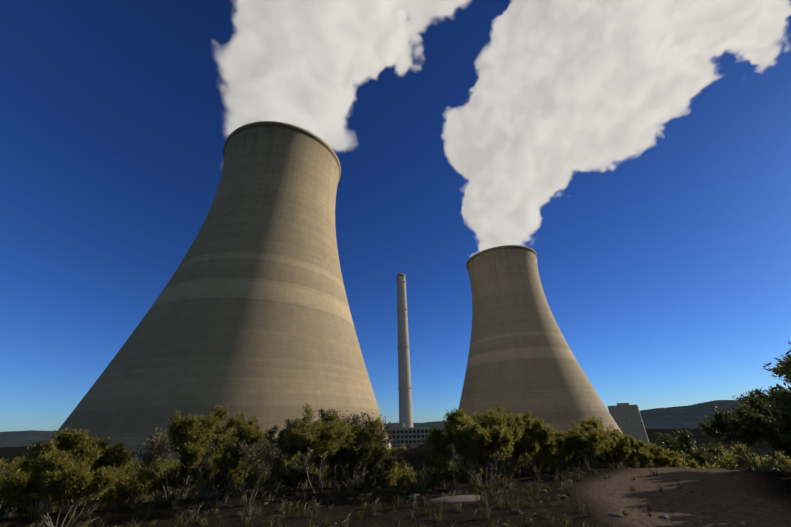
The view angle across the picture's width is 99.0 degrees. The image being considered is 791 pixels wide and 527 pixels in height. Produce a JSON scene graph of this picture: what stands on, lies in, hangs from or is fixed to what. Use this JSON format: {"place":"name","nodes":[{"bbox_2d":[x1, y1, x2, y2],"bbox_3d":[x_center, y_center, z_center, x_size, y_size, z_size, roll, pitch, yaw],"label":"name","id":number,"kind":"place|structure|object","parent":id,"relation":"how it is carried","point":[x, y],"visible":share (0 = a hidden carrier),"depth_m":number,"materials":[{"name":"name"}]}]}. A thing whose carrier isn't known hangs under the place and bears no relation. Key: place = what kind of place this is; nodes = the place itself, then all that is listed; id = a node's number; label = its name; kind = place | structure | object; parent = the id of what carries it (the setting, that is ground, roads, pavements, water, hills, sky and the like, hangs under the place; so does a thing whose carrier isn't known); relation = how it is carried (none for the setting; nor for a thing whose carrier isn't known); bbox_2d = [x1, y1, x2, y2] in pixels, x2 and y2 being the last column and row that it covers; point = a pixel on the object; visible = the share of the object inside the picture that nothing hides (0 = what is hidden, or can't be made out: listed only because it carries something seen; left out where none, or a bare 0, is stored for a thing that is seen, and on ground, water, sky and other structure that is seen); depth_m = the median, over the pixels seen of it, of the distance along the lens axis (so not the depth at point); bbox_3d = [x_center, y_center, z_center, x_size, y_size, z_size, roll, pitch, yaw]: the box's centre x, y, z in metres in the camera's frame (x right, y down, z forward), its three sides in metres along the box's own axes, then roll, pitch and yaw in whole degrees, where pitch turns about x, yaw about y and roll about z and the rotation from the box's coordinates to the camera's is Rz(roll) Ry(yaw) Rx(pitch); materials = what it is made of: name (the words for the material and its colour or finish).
{"place":"outdoors","nodes":[
{"label":"outdoors","id":0,"kind":"place"},
{"bbox_2d":[0,400,743,447],"bbox_3d":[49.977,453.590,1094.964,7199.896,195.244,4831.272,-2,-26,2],"label":"horizon hills","id":1,"kind":"structure","parent":0,"point":[688,416],"depth_m":1385.39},
{"bbox_2d":[0,428,790,526],"bbox_3d":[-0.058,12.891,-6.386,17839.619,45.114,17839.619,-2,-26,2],"label":"ground","id":2,"kind":"structure","parent":0,"point":[746,498],"depth_m":8.72,"materials":[{"name":"brown soil"}]},
{"bbox_2d":[0,472,5,499],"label":"wattle shrub","id":3,"kind":"object","parent":2,"relation":"on","point":[1,478],"visible":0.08,"depth_m":9.55,"materials":[{"name":"green plant"}]},
{"bbox_2d":[0,464,17,518],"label":"dry twiggy shrub","id":4,"kind":"object","parent":2,"relation":"on","point":[4,470],"visible":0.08,"depth_m":10.57,"materials":[{"name":"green plant"}]},
{"bbox_2d":[0,457,34,516],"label":"bush","id":5,"kind":"object","parent":2,"relation":"on","point":[1,464],"depth_m":13.18,"materials":[{"name":"green plant"}]},
{"bbox_2d":[0,495,38,518],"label":"bush","id":6,"kind":"object","parent":2,"relation":"on","point":[16,512],"visible":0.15,"depth_m":10.73,"materials":[{"name":"green plant"}]},
{"bbox_2d":[0,455,50,513],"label":"bush","id":7,"kind":"object","parent":2,"relation":"on","point":[15,462],"depth_m":11.15,"materials":[{"name":"green plant"}]},
{"bbox_2d":[3,459,54,516],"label":"bush","id":8,"kind":"object","parent":2,"relation":"on","point":[21,467],"depth_m":8.85,"materials":[{"name":"green plant"}]},
{"bbox_2d":[25,495,89,514],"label":"wattle shrub","id":9,"kind":"object","parent":2,"relation":"on","point":[57,503],"visible":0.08,"depth_m":14.96,"materials":[{"name":"green plant"}]},
{"bbox_2d":[0,449,120,526],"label":"bush","id":10,"kind":"object","parent":2,"relation":"on","point":[58,476],"visible":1,"depth_m":7.36,"materials":[{"name":"green plant"}]},
{"bbox_2d":[25,428,134,512],"bbox_3d":[-8.930,5.861,9.624,2.583,2.202,2.750,20,-33,-37],"label":"bush","id":11,"kind":"object","parent":2,"relation":"on","point":[81,447],"visible":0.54,"depth_m":9.49,"materials":[{"name":"green plant"}]},
{"bbox_2d":[65,486,116,509],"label":"wattle shrub","id":12,"kind":"object","parent":2,"relation":"on","point":[110,491],"visible":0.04,"depth_m":13.87,"materials":[{"name":"green plant"}]},
{"bbox_2d":[69,458,148,500],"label":"bush","id":13,"kind":"object","parent":2,"relation":"on","point":[141,482],"visible":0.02,"depth_m":43.63,"materials":[{"name":"green plant"}]},
{"bbox_2d":[78,463,143,507],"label":"wattle shrub","id":14,"kind":"object","parent":2,"relation":"on","point":[124,488],"visible":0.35,"depth_m":15.49,"materials":[{"name":"green plant"}]},
{"bbox_2d":[106,458,179,504],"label":"bush","id":15,"kind":"object","parent":2,"relation":"on","point":[148,486],"visible":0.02,"depth_m":42.55,"materials":[{"name":"green plant"}]},
{"bbox_2d":[119,457,180,498],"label":"bush","id":16,"kind":"object","parent":2,"relation":"on","point":[130,468],"visible":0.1,"depth_m":40.95,"materials":[{"name":"green plant"}]},
{"bbox_2d":[135,488,183,503],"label":"dry twiggy shrub","id":17,"kind":"object","parent":2,"relation":"on","point":[172,493],"depth_m":18.14,"materials":[{"name":"brown plant"}]},
{"bbox_2d":[143,459,193,496],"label":"wattle shrub","id":18,"kind":"object","parent":2,"relation":"on","point":[172,471],"visible":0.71,"depth_m":15.22,"materials":[{"name":"green plant"}]},
{"bbox_2d":[133,425,219,498],"bbox_3d":[-8.313,7.663,13.105,3.501,2.972,2.298,1,-26,-5],"label":"dry twiggy shrub","id":19,"kind":"object","parent":2,"relation":"on","point":[159,451],"visible":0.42,"depth_m":12.78,"materials":[{"name":"grey plant"}]},
{"bbox_2d":[164,480,204,496],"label":"bush","id":20,"kind":"object","parent":2,"relation":"on","point":[192,490],"depth_m":36.84,"materials":[{"name":"green plant"}]},
{"bbox_2d":[179,447,212,498],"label":"bush","id":21,"kind":"object","parent":2,"relation":"on","point":[203,469],"visible":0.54,"depth_m":12.33,"materials":[{"name":"green plant"}]},
{"bbox_2d":[177,447,252,496],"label":"wattle shrub","id":22,"kind":"object","parent":2,"relation":"on","point":[204,475],"visible":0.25,"depth_m":15.21,"materials":[{"name":"green plant"}]},
{"bbox_2d":[164,405,270,498],"bbox_3d":[-5.945,6.089,11.060,3.037,2.775,3.200,-1,-26,-1],"label":"bush","id":23,"kind":"object","parent":2,"relation":"on","point":[192,434],"visible":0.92,"depth_m":10.78,"materials":[{"name":"green plant"}]},
{"bbox_2d":[194,480,253,493],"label":"bush","id":24,"kind":"object","parent":2,"relation":"on","point":[197,488],"visible":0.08,"depth_m":18.64,"materials":[{"name":"green plant"}]},
{"bbox_2d":[201,454,284,494],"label":"bush","id":25,"kind":"object","parent":2,"relation":"on","point":[224,482],"visible":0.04,"depth_m":16.75,"materials":[{"name":"green plant"}]},
{"bbox_2d":[211,442,275,494],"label":"bush","id":26,"kind":"object","parent":2,"relation":"on","point":[223,465],"visible":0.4,"depth_m":11.41,"materials":[{"name":"green plant"}]},
{"bbox_2d":[218,458,268,490],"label":"wattle shrub","id":27,"kind":"object","parent":2,"relation":"on","point":[237,470],"visible":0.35,"depth_m":15.19,"materials":[{"name":"green plant"}]},
{"bbox_2d":[236,436,285,505],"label":"dry twiggy shrub","id":28,"kind":"object","parent":2,"relation":"on","point":[268,459],"visible":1,"depth_m":9.50,"materials":[{"name":"grey plant"}]},
{"bbox_2d":[238,460,314,492],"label":"bush","id":29,"kind":"object","parent":2,"relation":"on","point":[289,473],"visible":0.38,"depth_m":17.91,"materials":[{"name":"green plant"}]},
{"bbox_2d":[266,419,297,490],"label":"bush","id":30,"kind":"object","parent":2,"relation":"on","point":[281,438],"visible":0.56,"depth_m":12.23,"materials":[{"name":"green plant"}]},
{"bbox_2d":[254,453,316,491],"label":"bush","id":31,"kind":"object","parent":2,"relation":"on","point":[300,464],"depth_m":19.95,"materials":[{"name":"green plant"}]},
{"bbox_2d":[283,451,317,468],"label":"bush","id":32,"kind":"object","parent":2,"relation":"on","point":[293,456],"visible":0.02,"depth_m":45.79,"materials":[{"name":"green plant"}]},
{"bbox_2d":[281,403,352,493],"bbox_3d":[-2.661,6.043,11.109,2.284,2.693,2.891,4,-26,-11],"label":"wattle shrub","id":33,"kind":"object","parent":2,"relation":"on","point":[333,432],"visible":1,"depth_m":10.97,"materials":[{"name":"green plant"}]},
{"bbox_2d":[299,407,338,488],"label":"bush","id":34,"kind":"object","parent":2,"relation":"on","point":[304,452],"visible":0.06,"depth_m":13.25,"materials":[{"name":"green plant"}]},
{"bbox_2d":[307,468,331,488],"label":"bush","id":35,"kind":"object","parent":2,"relation":"on","point":[324,476],"visible":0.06,"depth_m":20.02,"materials":[{"name":"green plant"}]},
{"bbox_2d":[9,466,665,526],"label":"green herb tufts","id":36,"kind":"object","parent":2,"relation":"on","point":[287,509],"visible":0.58,"depth_m":8.92,"materials":[{"name":"green plant"}]},
{"bbox_2d":[0,466,683,526],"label":"dry grass tufts","id":37,"kind":"object","parent":2,"relation":"on","point":[440,509],"visible":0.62,"depth_m":8.82,"materials":[{"name":"brown plant"}]},
{"bbox_2d":[310,423,380,487],"bbox_3d":[-1.780,7.286,12.861,2.780,2.226,2.612,-11,-28,19],"label":"bush","id":38,"kind":"object","parent":2,"relation":"on","point":[349,443],"visible":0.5,"depth_m":12.32,"materials":[{"name":"green plant"}]},
{"bbox_2d":[313,429,388,487],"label":"bush","id":39,"kind":"object","parent":2,"relation":"on","point":[375,462],"visible":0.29,"depth_m":12.33,"materials":[{"name":"green plant"}]},
{"bbox_2d":[322,467,398,487],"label":"bush","id":40,"kind":"object","parent":2,"relation":"on","point":[378,482],"visible":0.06,"depth_m":19.93,"materials":[{"name":"green plant"}]},
{"bbox_2d":[349,424,375,487],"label":"bush","id":41,"kind":"object","parent":2,"relation":"on","point":[364,449],"visible":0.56,"depth_m":11.76,"materials":[{"name":"green plant"}]},
{"bbox_2d":[338,414,388,486],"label":"wattle shrub","id":42,"kind":"object","parent":2,"relation":"on","point":[372,428],"visible":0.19,"depth_m":13.31,"materials":[{"name":"green plant"}]},
{"bbox_2d":[10,472,717,526],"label":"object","id":43,"kind":"object","parent":2,"relation":"on","point":[462,499],"visible":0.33,"depth_m":8.82,"materials":[{"name":"stone"}]},
{"bbox_2d":[327,445,400,485],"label":"bush","id":44,"kind":"object","parent":2,"relation":"on","point":[387,463],"visible":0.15,"depth_m":17.68,"materials":[{"name":"green plant"}]},
{"bbox_2d":[339,410,394,486],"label":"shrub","id":45,"kind":"object","parent":2,"relation":"on","point":[379,433],"visible":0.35,"depth_m":13.51,"materials":[{"name":"green plant"}]},
{"bbox_2d":[328,443,407,486],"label":"bush","id":46,"kind":"object","parent":2,"relation":"on","point":[395,473],"visible":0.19,"depth_m":19.57,"materials":[{"name":"green plant"}]},
{"bbox_2d":[396,273,412,427],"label":"chimney stack","id":47,"kind":"object","parent":2,"relation":"on","point":[405,397],"visible":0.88,"depth_m":509.48,"materials":[{"name":"concrete"}]},
{"bbox_2d":[397,462,416,483],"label":"bush","id":48,"kind":"object","parent":2,"relation":"on","point":[405,473],"visible":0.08,"depth_m":43.61,"materials":[{"name":"green plant"}]},
{"bbox_2d":[389,439,439,490],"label":"dry twiggy shrub","id":49,"kind":"object","parent":2,"relation":"on","point":[410,453],"visible":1,"depth_m":11.26,"materials":[{"name":"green plant"}]},
{"bbox_2d":[387,423,449,448],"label":"power station block","id":50,"kind":"structure","parent":2,"relation":"on","point":[401,434],"depth_m":419.36,"materials":[{"name":"concrete"}]},
{"bbox_2d":[73,460,790,509],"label":"dry grass tufts","id":51,"kind":"object","parent":2,"relation":"on","point":[510,473],"visible":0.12,"depth_m":13.17,"materials":[{"name":"brown plant"}]},
{"bbox_2d":[410,453,484,483],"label":"bush","id":52,"kind":"object","parent":2,"relation":"on","point":[449,467],"visible":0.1,"depth_m":42.15,"materials":[{"name":"green plant"}]},
{"bbox_2d":[440,450,472,478],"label":"bush","id":53,"kind":"object","parent":2,"relation":"on","point":[463,468],"depth_m":15.27,"materials":[{"name":"green plant"}]},
{"bbox_2d":[448,468,478,481],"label":"bush","id":54,"kind":"object","parent":2,"relation":"on","point":[458,476],"depth_m":39.73,"materials":[{"name":"green plant"}]},
{"bbox_2d":[419,408,514,486],"bbox_3d":[2.457,6.248,11.548,3.155,2.526,2.964,-3,-26,3],"label":"bush","id":55,"kind":"object","parent":2,"relation":"on","point":[464,434],"visible":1,"depth_m":11.23,"materials":[{"name":"green plant"}]},
{"bbox_2d":[465,409,494,477],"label":"wattle shrub","id":56,"kind":"object","parent":2,"relation":"on","point":[485,451],"depth_m":16.66,"materials":[{"name":"green plant"}]},
{"bbox_2d":[458,423,530,472],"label":"bush","id":57,"kind":"object","parent":2,"relation":"on","point":[519,462],"visible":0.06,"depth_m":18.26,"materials":[{"name":"green plant"}]},
{"bbox_2d":[472,408,526,476],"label":"bush","id":58,"kind":"object","parent":2,"relation":"on","point":[492,417],"visible":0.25,"depth_m":13.65,"materials":[{"name":"green plant"}]},
{"bbox_2d":[469,405,534,475],"bbox_3d":[4.732,7.779,14.913,3.187,2.764,3.025,16,-31,-32],"label":"bush","id":59,"kind":"object","parent":2,"relation":"on","point":[528,427],"visible":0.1,"depth_m":14.57,"materials":[{"name":"green plant"}]},
{"bbox_2d":[495,452,521,472],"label":"wattle shrub","id":60,"kind":"object","parent":2,"relation":"on","point":[516,455],"depth_m":16.48,"materials":[{"name":"green plant"}]},
{"bbox_2d":[496,451,526,473],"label":"dry twiggy shrub","id":61,"kind":"object","parent":2,"relation":"on","point":[512,462],"visible":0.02,"depth_m":17.10,"materials":[{"name":"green plant"}]},
{"bbox_2d":[489,449,541,472],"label":"bush","id":62,"kind":"object","parent":2,"relation":"on","point":[520,464],"visible":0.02,"depth_m":19.80,"materials":[{"name":"green plant"}]},
{"bbox_2d":[512,417,555,472],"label":"bush","id":63,"kind":"object","parent":2,"relation":"on","point":[539,436],"visible":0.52,"depth_m":14.46,"materials":[{"name":"green plant"}]},
{"bbox_2d":[450,245,621,458],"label":"cooling tower","id":64,"kind":"structure","parent":2,"relation":"on","point":[522,358],"depth_m":201.14,"materials":[{"name":"concrete"}]},
{"bbox_2d":[523,435,555,471],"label":"bush","id":65,"kind":"object","parent":2,"relation":"on","point":[538,456],"visible":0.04,"depth_m":16.28,"materials":[{"name":"green plant"}]},
{"bbox_2d":[521,434,575,471],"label":"bush","id":66,"kind":"object","parent":2,"relation":"on","point":[539,464],"visible":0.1,"depth_m":21.07,"materials":[{"name":"green plant"}]},
{"bbox_2d":[538,447,572,470],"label":"wattle shrub","id":67,"kind":"object","parent":2,"relation":"on","point":[555,454],"visible":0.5,"depth_m":17.98,"materials":[{"name":"green plant"}]},
{"bbox_2d":[553,426,604,469],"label":"bush","id":68,"kind":"object","parent":2,"relation":"on","point":[565,449],"visible":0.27,"depth_m":14.70,"materials":[{"name":"green plant"}]},
{"bbox_2d":[552,429,611,468],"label":"bush","id":69,"kind":"object","parent":2,"relation":"on","point":[557,433],"depth_m":21.90,"materials":[{"name":"green plant"}]},
{"bbox_2d":[541,415,626,468],"bbox_3d":[12.550,12.743,22.182,6.243,4.998,5.864,-3,-26,3],"label":"bush","id":70,"kind":"object","parent":2,"relation":"on","point":[596,422],"visible":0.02,"depth_m":21.03,"materials":[{"name":"green plant"}]},
{"bbox_2d":[562,420,610,470],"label":"wattle shrub","id":71,"kind":"object","parent":2,"relation":"on","point":[592,439],"visible":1,"depth_m":14.18,"materials":[{"name":"green plant"}]},
{"bbox_2d":[562,429,615,468],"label":"bush","id":72,"kind":"object","parent":2,"relation":"on","point":[609,444],"visible":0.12,"depth_m":16.05,"materials":[{"name":"green plant"}]},
{"bbox_2d":[569,440,619,468],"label":"bush","id":73,"kind":"object","parent":2,"relation":"on","point":[580,460],"visible":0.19,"depth_m":18.84,"materials":[{"name":"green plant"}]},
{"bbox_2d":[595,431,631,467],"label":"bush","id":74,"kind":"object","parent":2,"relation":"on","point":[621,448],"visible":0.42,"depth_m":17.06,"materials":[{"name":"green plant"}]},
{"bbox_2d":[608,403,649,445],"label":"building","id":75,"kind":"structure","parent":2,"relation":"on","point":[626,417],"depth_m":285.67,"materials":[{"name":"grey concrete"}]},
{"bbox_2d":[607,434,654,467],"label":"bush","id":76,"kind":"object","parent":2,"relation":"on","point":[640,453],"visible":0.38,"depth_m":18.22,"materials":[{"name":"green plant"}]},
{"bbox_2d":[611,428,650,467],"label":"bush","id":77,"kind":"object","parent":2,"relation":"on","point":[622,434],"depth_m":24.92,"materials":[{"name":"green plant"}]},
{"bbox_2d":[624,440,672,467],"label":"bush","id":78,"kind":"object","parent":2,"relation":"on","point":[660,459],"visible":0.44,"depth_m":19.11,"materials":[{"name":"green plant"}]},
{"bbox_2d":[643,449,703,467],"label":"bush","id":79,"kind":"object","parent":2,"relation":"on","point":[678,461],"visible":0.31,"depth_m":19.61,"materials":[{"name":"green plant"}]},
{"bbox_2d":[658,443,689,467],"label":"bush","id":80,"kind":"object","parent":2,"relation":"on","point":[673,447],"visible":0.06,"depth_m":46.73,"materials":[{"name":"green plant"}]},
{"bbox_2d":[653,427,756,467],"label":"bush","id":81,"kind":"object","parent":2,"relation":"on","point":[684,441],"visible":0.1,"depth_m":45.17,"materials":[{"name":"green plant"}]},
{"bbox_2d":[688,453,725,466],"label":"bush","id":82,"kind":"object","parent":2,"relation":"on","point":[718,459],"depth_m":42.75,"materials":[{"name":"green plant"}]},
{"bbox_2d":[696,452,787,471],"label":"bush","id":83,"kind":"object","parent":2,"relation":"on","point":[742,460],"visible":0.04,"depth_m":37.16,"materials":[{"name":"green plant"}]},
{"bbox_2d":[696,404,790,471],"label":"bush","id":84,"kind":"object","parent":2,"relation":"on","point":[719,435],"visible":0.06,"depth_m":12.63,"materials":[{"name":"green plant"}]},
{"bbox_2d":[705,386,790,469],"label":"bush","id":85,"kind":"object","parent":2,"relation":"on","point":[723,423],"visible":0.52,"depth_m":10.94,"materials":[{"name":"green plant"}]},
{"bbox_2d":[705,442,790,470],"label":"bush","id":86,"kind":"object","parent":2,"relation":"on","point":[730,461],"visible":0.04,"depth_m":39.39,"materials":[{"name":"green plant"}]},
{"bbox_2d":[731,387,773,444],"bbox_3d":[16.192,6.464,13.224,4.656,3.209,3.777,15,-30,-30],"label":"tree","id":87,"kind":"object","parent":2,"relation":"on","point":[757,392],"visible":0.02,"depth_m":14.65,"materials":[{"name":"green plant"}]},
{"bbox_2d":[739,400,790,445],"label":"tree","id":88,"kind":"object","parent":2,"relation":"on","point":[779,427],"visible":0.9,"depth_m":9.72,"materials":[{"name":"green plant"}]},
{"bbox_2d":[759,380,790,404],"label":"tree","id":89,"kind":"object","parent":2,"relation":"on","point":[768,397],"depth_m":12.71,"materials":[{"name":"green plant"}]},
{"bbox_2d":[762,354,790,413],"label":"tree","id":90,"kind":"object","parent":2,"relation":"on","point":[779,372],"visible":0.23,"depth_m":9.27,"materials":[{"name":"green plant"}]},
{"bbox_2d":[767,341,790,414],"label":"tree","id":91,"kind":"object","parent":2,"relation":"on","point":[785,404],"visible":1,"depth_m":7.56,"materials":[{"name":"green plant"}]},
{"bbox_2d":[0,0,790,431],"label":"sky","id":92,"kind":"structure","parent":0,"point":[641,149],"materials":[{"name":"blue"}]}
]}

